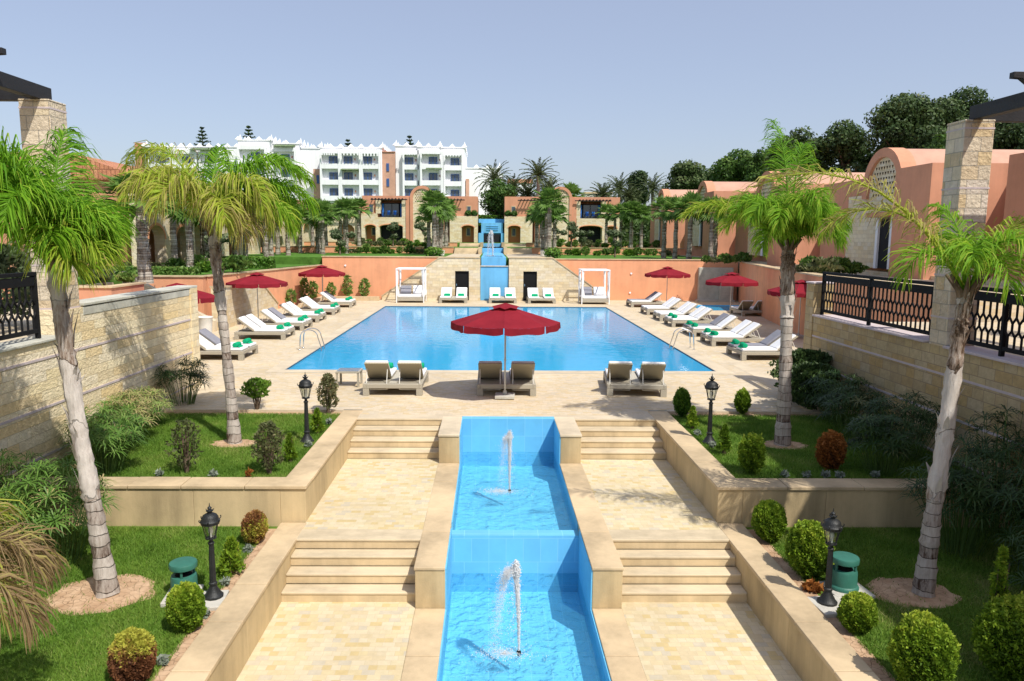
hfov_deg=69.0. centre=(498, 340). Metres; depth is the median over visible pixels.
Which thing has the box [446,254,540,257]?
path
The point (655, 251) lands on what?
garden shrub
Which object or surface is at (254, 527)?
cypress topiary
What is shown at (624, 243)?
garden shrub
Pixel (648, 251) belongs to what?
garden shrub
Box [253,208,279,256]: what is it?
fan palm
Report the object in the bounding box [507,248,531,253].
garden stairs
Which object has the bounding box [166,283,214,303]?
parasol
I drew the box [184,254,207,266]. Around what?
garden shrub
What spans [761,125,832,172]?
broad tree
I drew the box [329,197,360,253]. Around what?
fan palm
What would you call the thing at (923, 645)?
cypress topiary
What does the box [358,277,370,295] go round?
climbing shrub
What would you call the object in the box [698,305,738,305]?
side pool
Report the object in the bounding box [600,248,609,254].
garden shrub
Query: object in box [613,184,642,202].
date palm
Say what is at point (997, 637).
cypress topiary
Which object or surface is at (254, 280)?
parasol
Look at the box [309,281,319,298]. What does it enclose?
climbing shrub
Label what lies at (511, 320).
parasol
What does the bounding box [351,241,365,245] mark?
garden shrub
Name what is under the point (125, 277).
planter shrub
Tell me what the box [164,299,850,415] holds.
pool deck
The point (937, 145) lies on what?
broad tree
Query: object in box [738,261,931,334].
retaining wall
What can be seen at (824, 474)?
ragwort plant
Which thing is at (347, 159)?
window
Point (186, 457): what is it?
bare juniper
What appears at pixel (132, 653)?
cypress topiary
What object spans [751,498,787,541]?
round bush
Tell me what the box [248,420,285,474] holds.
dense juniper
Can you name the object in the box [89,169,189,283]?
fan palm
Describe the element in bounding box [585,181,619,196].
date palm
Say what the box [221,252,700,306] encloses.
garden
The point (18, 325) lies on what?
terrace
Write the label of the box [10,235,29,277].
planter shrub
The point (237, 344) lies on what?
rolled towel
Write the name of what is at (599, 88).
sky
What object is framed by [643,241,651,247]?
garden shrub
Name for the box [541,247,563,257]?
round bush
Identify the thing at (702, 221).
doorway
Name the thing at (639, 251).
garden shrub
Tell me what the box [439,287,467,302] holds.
twin sun lounger
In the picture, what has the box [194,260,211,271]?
garden shrub
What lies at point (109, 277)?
planter shrub
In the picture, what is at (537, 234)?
fan palm
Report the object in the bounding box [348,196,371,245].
fan palm
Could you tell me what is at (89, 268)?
planter shrub
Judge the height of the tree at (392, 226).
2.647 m
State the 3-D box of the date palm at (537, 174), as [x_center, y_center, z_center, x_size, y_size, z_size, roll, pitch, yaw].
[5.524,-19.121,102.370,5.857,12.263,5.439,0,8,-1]
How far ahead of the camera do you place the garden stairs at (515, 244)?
80.51 m
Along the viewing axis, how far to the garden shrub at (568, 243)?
77.23 m
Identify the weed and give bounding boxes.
[245,467,253,476]
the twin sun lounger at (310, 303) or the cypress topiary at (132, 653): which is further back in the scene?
the twin sun lounger at (310, 303)
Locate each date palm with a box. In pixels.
[472,159,512,193]
[499,171,526,196]
[515,181,540,196]
[518,156,558,195]
[533,174,564,193]
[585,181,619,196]
[601,172,636,203]
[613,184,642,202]
[635,172,667,203]
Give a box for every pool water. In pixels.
[288,307,711,370]
[695,306,729,310]
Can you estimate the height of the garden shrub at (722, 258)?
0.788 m
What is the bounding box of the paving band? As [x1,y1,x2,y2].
[160,360,778,408]
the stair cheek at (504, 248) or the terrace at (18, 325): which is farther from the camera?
the stair cheek at (504, 248)
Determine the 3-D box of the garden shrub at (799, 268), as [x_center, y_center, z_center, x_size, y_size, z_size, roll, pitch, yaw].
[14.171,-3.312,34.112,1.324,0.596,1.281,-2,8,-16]
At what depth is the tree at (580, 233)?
73.23 m
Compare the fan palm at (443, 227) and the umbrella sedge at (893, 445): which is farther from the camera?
the fan palm at (443, 227)
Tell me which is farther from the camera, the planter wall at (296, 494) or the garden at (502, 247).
the garden at (502, 247)
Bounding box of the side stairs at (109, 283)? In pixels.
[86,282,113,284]
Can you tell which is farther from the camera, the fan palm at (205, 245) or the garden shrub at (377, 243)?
the garden shrub at (377, 243)
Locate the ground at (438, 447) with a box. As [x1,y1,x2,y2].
[291,313,714,680]
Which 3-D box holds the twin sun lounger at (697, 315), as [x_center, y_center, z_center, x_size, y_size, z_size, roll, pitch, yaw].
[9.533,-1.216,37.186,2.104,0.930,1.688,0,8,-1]
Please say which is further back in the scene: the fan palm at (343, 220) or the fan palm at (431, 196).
the fan palm at (343, 220)
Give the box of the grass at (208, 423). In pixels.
[0,411,1023,680]
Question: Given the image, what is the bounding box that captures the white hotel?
[135,134,502,214]
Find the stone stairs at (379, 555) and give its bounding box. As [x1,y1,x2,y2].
[281,529,422,601]
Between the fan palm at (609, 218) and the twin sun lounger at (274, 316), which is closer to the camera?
the twin sun lounger at (274, 316)
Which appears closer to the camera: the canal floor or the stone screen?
the canal floor
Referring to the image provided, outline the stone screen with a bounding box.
[695,267,734,301]
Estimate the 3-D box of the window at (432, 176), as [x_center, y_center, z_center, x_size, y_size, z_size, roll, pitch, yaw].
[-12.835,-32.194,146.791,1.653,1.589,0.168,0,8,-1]
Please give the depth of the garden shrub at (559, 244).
77.56 m
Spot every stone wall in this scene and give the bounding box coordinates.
[0,285,201,516]
[803,281,1023,533]
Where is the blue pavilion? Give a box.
[478,219,503,242]
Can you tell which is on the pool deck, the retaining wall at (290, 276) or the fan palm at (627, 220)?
the retaining wall at (290, 276)
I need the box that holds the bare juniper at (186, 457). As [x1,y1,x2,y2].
[164,418,203,473]
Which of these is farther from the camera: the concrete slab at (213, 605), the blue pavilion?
the blue pavilion
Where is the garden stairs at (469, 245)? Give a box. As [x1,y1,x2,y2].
[459,243,479,246]
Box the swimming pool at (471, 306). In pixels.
[288,306,714,373]
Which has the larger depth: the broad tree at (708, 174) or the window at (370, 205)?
the broad tree at (708, 174)
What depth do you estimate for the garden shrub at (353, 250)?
65.32 m
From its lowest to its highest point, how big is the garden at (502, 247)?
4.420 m
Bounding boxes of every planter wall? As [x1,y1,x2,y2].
[4,410,362,548]
[164,523,307,680]
[648,411,1010,549]
[715,523,880,680]
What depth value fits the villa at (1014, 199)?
26.27 m
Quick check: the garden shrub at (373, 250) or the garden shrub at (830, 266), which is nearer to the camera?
the garden shrub at (830, 266)
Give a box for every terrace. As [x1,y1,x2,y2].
[0,307,34,342]
[874,322,1023,356]
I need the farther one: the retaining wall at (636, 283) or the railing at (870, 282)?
the retaining wall at (636, 283)
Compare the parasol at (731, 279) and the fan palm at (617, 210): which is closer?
the parasol at (731, 279)
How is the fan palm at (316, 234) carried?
on the garden at (299, 258)
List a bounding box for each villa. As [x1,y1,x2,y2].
[361,186,478,242]
[504,187,619,242]
[650,189,697,247]
[684,181,756,256]
[735,171,864,265]
[820,148,1023,279]
[998,153,1023,281]
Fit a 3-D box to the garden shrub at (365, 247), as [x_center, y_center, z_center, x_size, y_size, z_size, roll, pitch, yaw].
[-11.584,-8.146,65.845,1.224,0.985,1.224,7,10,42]
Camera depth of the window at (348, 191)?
146.93 m
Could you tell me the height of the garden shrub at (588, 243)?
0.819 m
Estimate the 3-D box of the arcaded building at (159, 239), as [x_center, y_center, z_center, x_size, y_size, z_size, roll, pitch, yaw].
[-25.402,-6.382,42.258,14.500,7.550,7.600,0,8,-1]
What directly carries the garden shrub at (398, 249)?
on the garden at (299, 258)
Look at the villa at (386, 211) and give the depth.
93.51 m
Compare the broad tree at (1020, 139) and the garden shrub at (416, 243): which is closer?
the broad tree at (1020, 139)
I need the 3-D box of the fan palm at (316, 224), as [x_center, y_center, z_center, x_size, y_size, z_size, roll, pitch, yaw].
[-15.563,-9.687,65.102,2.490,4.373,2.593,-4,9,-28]
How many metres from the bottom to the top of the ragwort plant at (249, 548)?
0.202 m
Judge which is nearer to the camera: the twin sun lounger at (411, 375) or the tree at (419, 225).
the twin sun lounger at (411, 375)
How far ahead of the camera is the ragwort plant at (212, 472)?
13.32 m
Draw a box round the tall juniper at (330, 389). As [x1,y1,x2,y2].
[315,373,338,412]
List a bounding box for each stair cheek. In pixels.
[478,242,482,253]
[501,242,506,253]
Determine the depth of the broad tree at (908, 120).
68.82 m
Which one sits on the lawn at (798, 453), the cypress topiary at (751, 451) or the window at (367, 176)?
the cypress topiary at (751, 451)
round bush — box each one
[424,247,445,255]
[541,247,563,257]
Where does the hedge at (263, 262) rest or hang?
on the garden at (203, 273)
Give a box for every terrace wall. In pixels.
[261,246,453,252]
[304,241,456,246]
[526,243,655,247]
[532,247,685,254]
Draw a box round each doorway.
[700,221,702,245]
[877,219,889,268]
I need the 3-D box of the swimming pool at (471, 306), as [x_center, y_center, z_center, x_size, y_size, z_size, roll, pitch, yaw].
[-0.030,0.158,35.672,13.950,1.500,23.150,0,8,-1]
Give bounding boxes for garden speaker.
[168,556,199,591]
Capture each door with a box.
[455,271,468,299]
[523,271,536,299]
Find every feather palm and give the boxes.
[0,124,143,598]
[0,491,70,653]
[112,140,320,443]
[676,118,852,446]
[734,163,1023,597]
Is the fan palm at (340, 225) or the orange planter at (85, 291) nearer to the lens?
the orange planter at (85, 291)
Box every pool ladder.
[299,328,324,350]
[669,328,694,349]
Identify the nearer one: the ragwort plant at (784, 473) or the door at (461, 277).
the ragwort plant at (784, 473)
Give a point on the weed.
(248, 472)
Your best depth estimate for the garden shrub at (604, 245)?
77.26 m
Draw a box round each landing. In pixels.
[236,602,801,680]
[303,459,720,529]
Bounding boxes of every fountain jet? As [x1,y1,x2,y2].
[457,559,549,664]
[478,431,531,495]
[486,230,495,255]
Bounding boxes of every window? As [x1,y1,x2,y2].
[329,156,337,163]
[329,172,337,179]
[330,188,337,195]
[344,156,352,163]
[344,172,352,179]
[344,188,352,195]
[363,157,371,163]
[364,173,371,179]
[364,189,371,195]
[369,204,373,212]
[371,227,375,235]
[384,204,398,216]
[405,157,412,164]
[405,173,412,180]
[405,189,412,195]
[429,157,436,163]
[429,173,436,179]
[451,158,458,164]
[451,174,458,180]
[451,190,458,195]
[466,227,470,235]
[511,228,515,235]
[583,205,597,217]
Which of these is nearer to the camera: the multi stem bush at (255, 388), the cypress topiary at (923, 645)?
the cypress topiary at (923, 645)
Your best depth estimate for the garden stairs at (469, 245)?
80.21 m
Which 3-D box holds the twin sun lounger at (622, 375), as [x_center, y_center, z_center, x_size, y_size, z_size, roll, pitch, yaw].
[3.852,0.922,21.165,1.604,0.930,2.104,1,8,5]
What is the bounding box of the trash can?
[832,551,859,593]
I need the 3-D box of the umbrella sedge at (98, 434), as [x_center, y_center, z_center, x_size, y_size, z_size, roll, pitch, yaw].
[-7.183,1.860,13.503,1.604,1.165,1.614,3,8,21]
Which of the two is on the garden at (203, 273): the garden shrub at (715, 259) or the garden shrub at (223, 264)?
the garden shrub at (223, 264)
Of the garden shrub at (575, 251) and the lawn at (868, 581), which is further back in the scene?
the garden shrub at (575, 251)
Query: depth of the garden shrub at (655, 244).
77.13 m
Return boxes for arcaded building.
[0,152,195,268]
[177,222,268,260]
[260,199,315,246]
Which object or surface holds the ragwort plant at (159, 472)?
on the lawn at (210, 450)
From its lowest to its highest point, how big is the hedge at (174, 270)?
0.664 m
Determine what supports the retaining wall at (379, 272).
on the pool deck
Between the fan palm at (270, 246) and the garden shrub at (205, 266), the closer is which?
the garden shrub at (205, 266)
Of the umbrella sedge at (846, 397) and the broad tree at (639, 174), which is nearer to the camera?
the umbrella sedge at (846, 397)
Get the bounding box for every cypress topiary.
[106,626,156,680]
[164,581,206,632]
[240,509,268,543]
[672,387,690,417]
[733,387,751,414]
[737,432,766,473]
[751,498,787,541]
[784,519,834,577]
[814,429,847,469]
[836,591,878,633]
[886,609,961,680]
[970,591,1023,680]
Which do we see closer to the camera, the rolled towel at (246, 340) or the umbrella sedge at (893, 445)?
the umbrella sedge at (893, 445)
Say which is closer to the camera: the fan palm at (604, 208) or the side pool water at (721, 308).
the side pool water at (721, 308)
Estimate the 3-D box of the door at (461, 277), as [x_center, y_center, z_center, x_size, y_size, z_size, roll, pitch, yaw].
[-2.509,-3.808,51.658,0.956,2.015,0.110,0,8,-1]
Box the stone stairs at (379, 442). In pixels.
[347,418,441,458]
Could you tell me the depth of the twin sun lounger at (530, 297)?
50.63 m
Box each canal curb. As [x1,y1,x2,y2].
[401,609,444,680]
[414,463,458,608]
[438,416,461,462]
[554,417,581,463]
[560,463,623,608]
[592,609,646,680]
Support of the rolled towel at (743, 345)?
on the twin sun lounger at (769, 344)
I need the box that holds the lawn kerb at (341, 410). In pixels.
[155,409,854,413]
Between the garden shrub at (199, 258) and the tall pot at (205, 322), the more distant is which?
the garden shrub at (199, 258)
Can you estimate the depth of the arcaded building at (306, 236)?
79.32 m
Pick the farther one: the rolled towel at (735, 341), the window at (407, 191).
the window at (407, 191)
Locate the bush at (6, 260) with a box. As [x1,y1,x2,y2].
[0,243,32,323]
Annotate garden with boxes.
[78,264,314,284]
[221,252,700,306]
[394,246,678,255]
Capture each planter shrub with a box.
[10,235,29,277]
[76,254,105,283]
[91,266,115,285]
[113,271,138,282]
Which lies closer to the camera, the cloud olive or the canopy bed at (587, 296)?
the cloud olive
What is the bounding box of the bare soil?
[43,412,961,680]
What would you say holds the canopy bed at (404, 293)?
on the pool deck
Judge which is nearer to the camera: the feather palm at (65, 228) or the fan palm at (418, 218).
the feather palm at (65, 228)
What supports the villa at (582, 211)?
on the villa garden
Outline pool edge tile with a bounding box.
[285,306,713,370]
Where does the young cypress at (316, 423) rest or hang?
on the lawn at (210, 450)
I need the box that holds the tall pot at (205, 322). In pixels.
[198,316,212,332]
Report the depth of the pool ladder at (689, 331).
29.00 m
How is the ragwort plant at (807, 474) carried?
on the lawn at (798, 453)
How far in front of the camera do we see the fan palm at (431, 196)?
59.29 m
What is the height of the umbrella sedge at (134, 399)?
1.113 m
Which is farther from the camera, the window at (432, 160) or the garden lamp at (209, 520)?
the window at (432, 160)
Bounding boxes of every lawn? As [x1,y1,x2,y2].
[0,526,277,680]
[30,414,335,476]
[674,414,964,478]
[745,527,1023,680]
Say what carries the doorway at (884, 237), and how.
in the villa at (916, 175)
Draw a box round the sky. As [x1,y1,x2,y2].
[0,0,1023,204]
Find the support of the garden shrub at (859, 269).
on the walk
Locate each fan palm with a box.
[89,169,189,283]
[151,192,196,263]
[165,189,199,266]
[192,218,208,260]
[195,222,223,254]
[224,221,260,256]
[232,231,237,254]
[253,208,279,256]
[259,211,273,255]
[275,209,292,253]
[278,198,303,254]
[293,207,308,252]
[301,198,320,245]
[306,198,337,253]
[306,200,327,252]
[306,211,332,252]
[322,201,335,245]
[328,200,353,239]
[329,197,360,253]
[332,197,357,242]
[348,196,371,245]
[413,201,443,246]
[415,188,453,249]
[420,198,452,250]
[439,199,453,247]
[442,199,455,246]
[444,198,458,246]
[524,207,535,246]
[525,202,538,246]
[527,203,559,250]
[528,186,569,256]
[528,203,541,246]
[530,199,563,249]
[541,202,570,252]
[563,182,584,196]
[595,202,617,242]
[605,204,623,239]
[610,203,628,246]
[619,200,640,247]
[620,207,640,244]
[629,203,653,247]
[649,195,675,257]
[658,194,695,258]
[670,190,710,258]
[694,194,728,256]
[697,196,726,256]
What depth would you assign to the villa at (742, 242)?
46.68 m
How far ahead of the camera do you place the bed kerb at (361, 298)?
50.97 m
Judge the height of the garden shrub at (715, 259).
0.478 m
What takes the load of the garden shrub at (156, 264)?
on the garden at (203, 273)
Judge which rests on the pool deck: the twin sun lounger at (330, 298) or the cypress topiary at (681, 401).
the twin sun lounger at (330, 298)
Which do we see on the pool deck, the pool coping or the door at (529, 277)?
the pool coping
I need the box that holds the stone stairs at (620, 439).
[575,419,665,458]
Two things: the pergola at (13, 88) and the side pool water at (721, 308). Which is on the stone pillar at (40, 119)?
the pergola at (13, 88)
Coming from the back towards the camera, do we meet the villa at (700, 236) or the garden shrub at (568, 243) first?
the garden shrub at (568, 243)
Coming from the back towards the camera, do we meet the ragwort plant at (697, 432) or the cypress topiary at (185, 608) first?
the ragwort plant at (697, 432)
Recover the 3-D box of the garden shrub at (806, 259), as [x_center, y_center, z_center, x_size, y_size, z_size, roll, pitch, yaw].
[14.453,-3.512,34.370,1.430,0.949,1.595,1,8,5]
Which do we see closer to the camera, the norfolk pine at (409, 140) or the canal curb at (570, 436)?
the canal curb at (570, 436)
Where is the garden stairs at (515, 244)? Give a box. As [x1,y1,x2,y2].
[505,243,525,246]
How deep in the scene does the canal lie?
12.76 m
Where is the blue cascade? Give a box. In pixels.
[480,243,508,299]
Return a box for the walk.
[679,255,1023,321]
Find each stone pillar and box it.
[18,99,80,309]
[929,119,995,346]
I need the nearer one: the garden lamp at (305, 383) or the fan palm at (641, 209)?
the garden lamp at (305, 383)
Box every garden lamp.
[198,503,223,600]
[297,374,313,442]
[702,373,719,444]
[817,508,844,606]
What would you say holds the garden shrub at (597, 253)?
on the garden at (299, 258)
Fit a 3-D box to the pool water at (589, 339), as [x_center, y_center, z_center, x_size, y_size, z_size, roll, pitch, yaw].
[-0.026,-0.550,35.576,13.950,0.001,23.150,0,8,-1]
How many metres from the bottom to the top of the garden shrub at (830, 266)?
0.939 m
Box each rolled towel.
[232,341,242,347]
[242,338,252,343]
[276,324,283,328]
[709,330,718,335]
[730,339,739,343]
[737,342,747,347]
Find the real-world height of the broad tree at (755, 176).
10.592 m
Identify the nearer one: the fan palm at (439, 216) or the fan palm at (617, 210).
the fan palm at (439, 216)
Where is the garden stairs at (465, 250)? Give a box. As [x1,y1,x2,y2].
[454,248,477,253]
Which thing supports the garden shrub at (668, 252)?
on the garden at (299, 258)
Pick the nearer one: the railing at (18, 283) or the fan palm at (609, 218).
the railing at (18, 283)
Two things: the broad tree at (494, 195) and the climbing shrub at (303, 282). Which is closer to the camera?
the climbing shrub at (303, 282)
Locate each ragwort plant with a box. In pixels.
[154,467,163,476]
[156,653,170,665]
[203,607,210,618]
[208,468,217,476]
[218,575,230,586]
[242,543,254,552]
[304,440,312,446]
[693,429,701,435]
[708,441,715,447]
[779,469,789,477]
[801,470,810,477]
[821,469,830,477]
[835,470,845,477]
[870,470,880,477]
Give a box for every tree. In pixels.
[329,227,355,254]
[386,222,398,246]
[414,221,426,241]
[478,178,518,214]
[566,221,577,247]
[570,227,593,247]
[606,229,623,256]
[626,170,650,204]
[661,159,708,189]
[704,168,714,180]
[709,148,753,181]
[741,147,769,176]
[742,167,774,181]
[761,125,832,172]
[817,119,876,171]
[825,161,867,172]
[854,147,879,171]
[860,90,968,152]
[922,134,946,148]
[939,84,993,119]
[993,123,1023,149]
[1006,123,1023,149]
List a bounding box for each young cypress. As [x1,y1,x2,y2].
[216,535,245,576]
[283,432,297,461]
[310,407,325,433]
[685,405,699,429]
[716,423,732,453]
[987,544,1009,602]
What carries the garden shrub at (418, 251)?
on the garden at (299, 258)
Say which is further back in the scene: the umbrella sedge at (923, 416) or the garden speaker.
the umbrella sedge at (923, 416)
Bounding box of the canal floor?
[442,466,599,680]
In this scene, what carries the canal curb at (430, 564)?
on the landing at (396, 494)
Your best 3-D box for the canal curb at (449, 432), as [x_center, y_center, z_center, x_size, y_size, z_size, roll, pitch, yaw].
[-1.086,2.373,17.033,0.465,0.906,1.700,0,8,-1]
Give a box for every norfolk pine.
[193,127,210,145]
[242,126,255,138]
[344,139,351,146]
[405,136,413,144]
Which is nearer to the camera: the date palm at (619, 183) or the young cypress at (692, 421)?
the young cypress at (692, 421)
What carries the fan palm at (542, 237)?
on the garden at (299, 258)
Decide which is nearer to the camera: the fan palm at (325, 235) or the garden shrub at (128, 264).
the garden shrub at (128, 264)
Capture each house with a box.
[327,207,361,241]
[507,179,531,195]
[581,192,612,196]
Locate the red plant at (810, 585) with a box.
[801,577,824,593]
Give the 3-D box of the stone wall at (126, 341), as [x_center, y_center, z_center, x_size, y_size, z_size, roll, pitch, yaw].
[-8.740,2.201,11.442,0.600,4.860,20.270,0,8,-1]
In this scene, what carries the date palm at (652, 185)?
on the villa garden
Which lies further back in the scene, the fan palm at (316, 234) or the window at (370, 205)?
the window at (370, 205)
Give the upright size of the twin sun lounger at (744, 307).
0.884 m
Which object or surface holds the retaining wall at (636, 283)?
on the pool deck
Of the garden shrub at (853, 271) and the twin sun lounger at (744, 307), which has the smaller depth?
the garden shrub at (853, 271)
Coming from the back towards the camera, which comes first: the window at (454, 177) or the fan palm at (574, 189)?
the window at (454, 177)
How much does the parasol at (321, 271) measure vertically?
2.530 m
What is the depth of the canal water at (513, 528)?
14.10 m
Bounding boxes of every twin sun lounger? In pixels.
[199,328,257,360]
[234,314,294,339]
[260,307,312,330]
[279,301,326,322]
[298,296,340,314]
[317,291,355,307]
[363,360,428,395]
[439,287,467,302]
[477,361,535,395]
[489,288,516,302]
[526,288,555,303]
[603,361,666,396]
[626,291,663,306]
[640,297,681,314]
[653,301,697,320]
[664,306,712,326]
[682,313,737,336]
[700,320,762,346]
[726,329,797,360]
[729,300,761,315]
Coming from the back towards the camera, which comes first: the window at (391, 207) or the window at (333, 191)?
the window at (333, 191)
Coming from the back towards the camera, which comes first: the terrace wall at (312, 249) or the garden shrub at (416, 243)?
the garden shrub at (416, 243)
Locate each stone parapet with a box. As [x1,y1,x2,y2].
[122,271,216,331]
[210,285,278,329]
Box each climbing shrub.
[285,288,296,303]
[299,277,310,297]
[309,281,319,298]
[325,281,336,295]
[341,274,353,295]
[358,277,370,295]
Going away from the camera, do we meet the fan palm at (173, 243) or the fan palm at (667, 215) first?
the fan palm at (173, 243)
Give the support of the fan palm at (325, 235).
on the garden at (502, 247)
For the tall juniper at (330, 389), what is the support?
on the bare soil
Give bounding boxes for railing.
[0,272,40,340]
[820,272,933,337]
[966,287,1023,356]
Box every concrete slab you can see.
[160,584,203,606]
[204,590,228,610]
[808,595,840,617]
[819,581,875,598]
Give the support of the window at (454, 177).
in the white hotel
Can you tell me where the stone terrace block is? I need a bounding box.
[381,257,593,300]
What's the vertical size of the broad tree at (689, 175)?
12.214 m
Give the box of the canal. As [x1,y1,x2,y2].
[437,416,610,680]
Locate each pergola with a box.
[0,47,51,101]
[969,71,1023,122]
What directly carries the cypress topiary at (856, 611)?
on the lawn at (868, 581)
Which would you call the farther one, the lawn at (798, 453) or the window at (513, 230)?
the window at (513, 230)
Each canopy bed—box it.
[396,267,426,302]
[578,269,610,303]
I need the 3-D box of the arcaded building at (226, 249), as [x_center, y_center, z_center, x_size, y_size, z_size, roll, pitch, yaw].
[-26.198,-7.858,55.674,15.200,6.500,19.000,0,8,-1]
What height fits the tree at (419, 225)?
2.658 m
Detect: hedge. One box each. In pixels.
[88,265,200,274]
[228,255,275,268]
[478,214,503,232]
[622,205,650,242]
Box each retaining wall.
[150,275,207,315]
[206,265,321,315]
[321,256,442,298]
[554,258,737,300]
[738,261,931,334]
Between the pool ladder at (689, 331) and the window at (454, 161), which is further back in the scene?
the window at (454, 161)
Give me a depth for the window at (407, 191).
148.05 m
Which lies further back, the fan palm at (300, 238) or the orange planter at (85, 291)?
the fan palm at (300, 238)
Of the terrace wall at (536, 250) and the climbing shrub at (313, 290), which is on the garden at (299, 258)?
the terrace wall at (536, 250)
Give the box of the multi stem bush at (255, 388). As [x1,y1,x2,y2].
[240,377,271,409]
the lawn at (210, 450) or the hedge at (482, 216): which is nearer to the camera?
the lawn at (210, 450)
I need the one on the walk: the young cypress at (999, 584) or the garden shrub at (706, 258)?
the garden shrub at (706, 258)
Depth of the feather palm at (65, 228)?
10.12 m
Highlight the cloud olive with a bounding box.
[203,232,232,258]
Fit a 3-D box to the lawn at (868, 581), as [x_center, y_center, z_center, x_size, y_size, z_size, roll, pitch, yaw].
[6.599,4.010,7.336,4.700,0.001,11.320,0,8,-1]
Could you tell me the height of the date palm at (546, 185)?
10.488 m
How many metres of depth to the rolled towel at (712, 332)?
29.99 m
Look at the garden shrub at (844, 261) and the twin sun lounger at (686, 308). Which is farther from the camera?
the twin sun lounger at (686, 308)
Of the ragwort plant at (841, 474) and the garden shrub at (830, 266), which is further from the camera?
the garden shrub at (830, 266)
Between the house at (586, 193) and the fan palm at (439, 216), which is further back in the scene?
the house at (586, 193)
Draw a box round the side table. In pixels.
[335,368,362,386]
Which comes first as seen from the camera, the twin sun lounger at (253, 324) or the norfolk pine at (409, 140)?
the twin sun lounger at (253, 324)
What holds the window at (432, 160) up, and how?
in the white hotel
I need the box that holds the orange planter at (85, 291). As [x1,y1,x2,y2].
[2,282,145,299]
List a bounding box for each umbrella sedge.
[0,447,66,549]
[0,455,122,565]
[58,411,148,476]
[59,399,149,456]
[94,389,166,441]
[120,385,177,427]
[151,355,213,405]
[801,369,875,423]
[810,385,896,440]
[842,412,933,477]
[858,390,961,462]
[895,454,1023,558]
[951,404,1023,540]
[975,466,1023,575]
[991,526,1023,589]
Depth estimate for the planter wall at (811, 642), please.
9.91 m
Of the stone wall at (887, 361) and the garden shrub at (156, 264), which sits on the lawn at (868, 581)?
the stone wall at (887, 361)
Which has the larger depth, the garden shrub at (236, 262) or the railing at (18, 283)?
the garden shrub at (236, 262)
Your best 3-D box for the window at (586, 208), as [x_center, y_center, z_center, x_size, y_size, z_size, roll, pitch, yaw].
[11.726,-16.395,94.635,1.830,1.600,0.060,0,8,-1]
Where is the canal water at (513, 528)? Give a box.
[445,452,600,680]
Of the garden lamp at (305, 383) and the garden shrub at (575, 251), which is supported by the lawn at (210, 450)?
the garden lamp at (305, 383)
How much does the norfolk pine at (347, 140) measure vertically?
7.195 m
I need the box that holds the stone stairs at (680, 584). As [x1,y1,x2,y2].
[609,530,746,601]
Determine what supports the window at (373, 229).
in the villa at (386, 211)
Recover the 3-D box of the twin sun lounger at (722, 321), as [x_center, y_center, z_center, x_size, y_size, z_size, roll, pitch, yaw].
[9.572,-0.720,33.529,2.104,0.930,1.688,0,8,-2]
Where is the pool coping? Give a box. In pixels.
[266,305,734,418]
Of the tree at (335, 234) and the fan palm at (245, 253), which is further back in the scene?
the tree at (335, 234)
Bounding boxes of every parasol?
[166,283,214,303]
[226,272,287,321]
[298,265,344,304]
[451,303,560,398]
[645,266,690,300]
[705,272,758,313]
[767,280,806,337]
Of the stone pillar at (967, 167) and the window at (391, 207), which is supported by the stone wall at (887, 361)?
the stone pillar at (967, 167)
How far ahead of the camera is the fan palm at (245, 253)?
50.29 m
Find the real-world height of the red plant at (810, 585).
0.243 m
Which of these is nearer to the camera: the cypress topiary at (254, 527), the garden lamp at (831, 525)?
the garden lamp at (831, 525)
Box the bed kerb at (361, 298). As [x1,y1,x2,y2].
[298,296,379,307]
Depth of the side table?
21.30 m
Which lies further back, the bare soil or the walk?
the walk
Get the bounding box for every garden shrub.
[115,261,131,266]
[150,262,161,265]
[161,257,185,266]
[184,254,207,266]
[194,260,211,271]
[221,257,229,270]
[225,254,256,272]
[334,246,347,252]
[347,248,358,252]
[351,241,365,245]
[355,247,363,253]
[360,243,371,253]
[369,247,379,253]
[372,240,384,245]
[377,245,390,253]
[386,240,395,245]
[395,241,405,246]
[396,247,402,253]
[401,244,416,253]
[404,241,413,245]
[414,241,421,246]
[414,249,423,253]
[556,241,563,246]
[564,241,575,247]
[564,249,571,255]
[570,248,582,255]
[579,241,595,247]
[579,246,590,255]
[593,250,602,255]
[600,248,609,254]
[601,243,608,247]
[608,246,621,254]
[622,240,627,247]
[622,248,634,255]
[627,241,638,246]
[633,247,645,255]
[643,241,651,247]
[643,248,652,255]
[651,248,657,255]
[652,240,659,247]
[657,250,672,255]
[699,255,711,262]
[708,257,720,263]
[716,252,735,263]
[732,254,739,262]
[736,251,753,261]
[795,263,819,272]
[798,254,825,272]
[799,255,844,273]
[827,256,859,272]
[846,262,865,273]
[849,262,869,274]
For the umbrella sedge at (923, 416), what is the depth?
14.45 m
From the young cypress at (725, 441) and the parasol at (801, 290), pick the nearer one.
the young cypress at (725, 441)
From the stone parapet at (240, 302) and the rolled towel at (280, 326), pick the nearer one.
the rolled towel at (280, 326)
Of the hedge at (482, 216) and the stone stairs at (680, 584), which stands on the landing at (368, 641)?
the stone stairs at (680, 584)
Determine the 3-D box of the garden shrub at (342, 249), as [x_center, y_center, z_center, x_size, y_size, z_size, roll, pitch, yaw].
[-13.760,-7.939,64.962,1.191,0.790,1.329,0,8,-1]

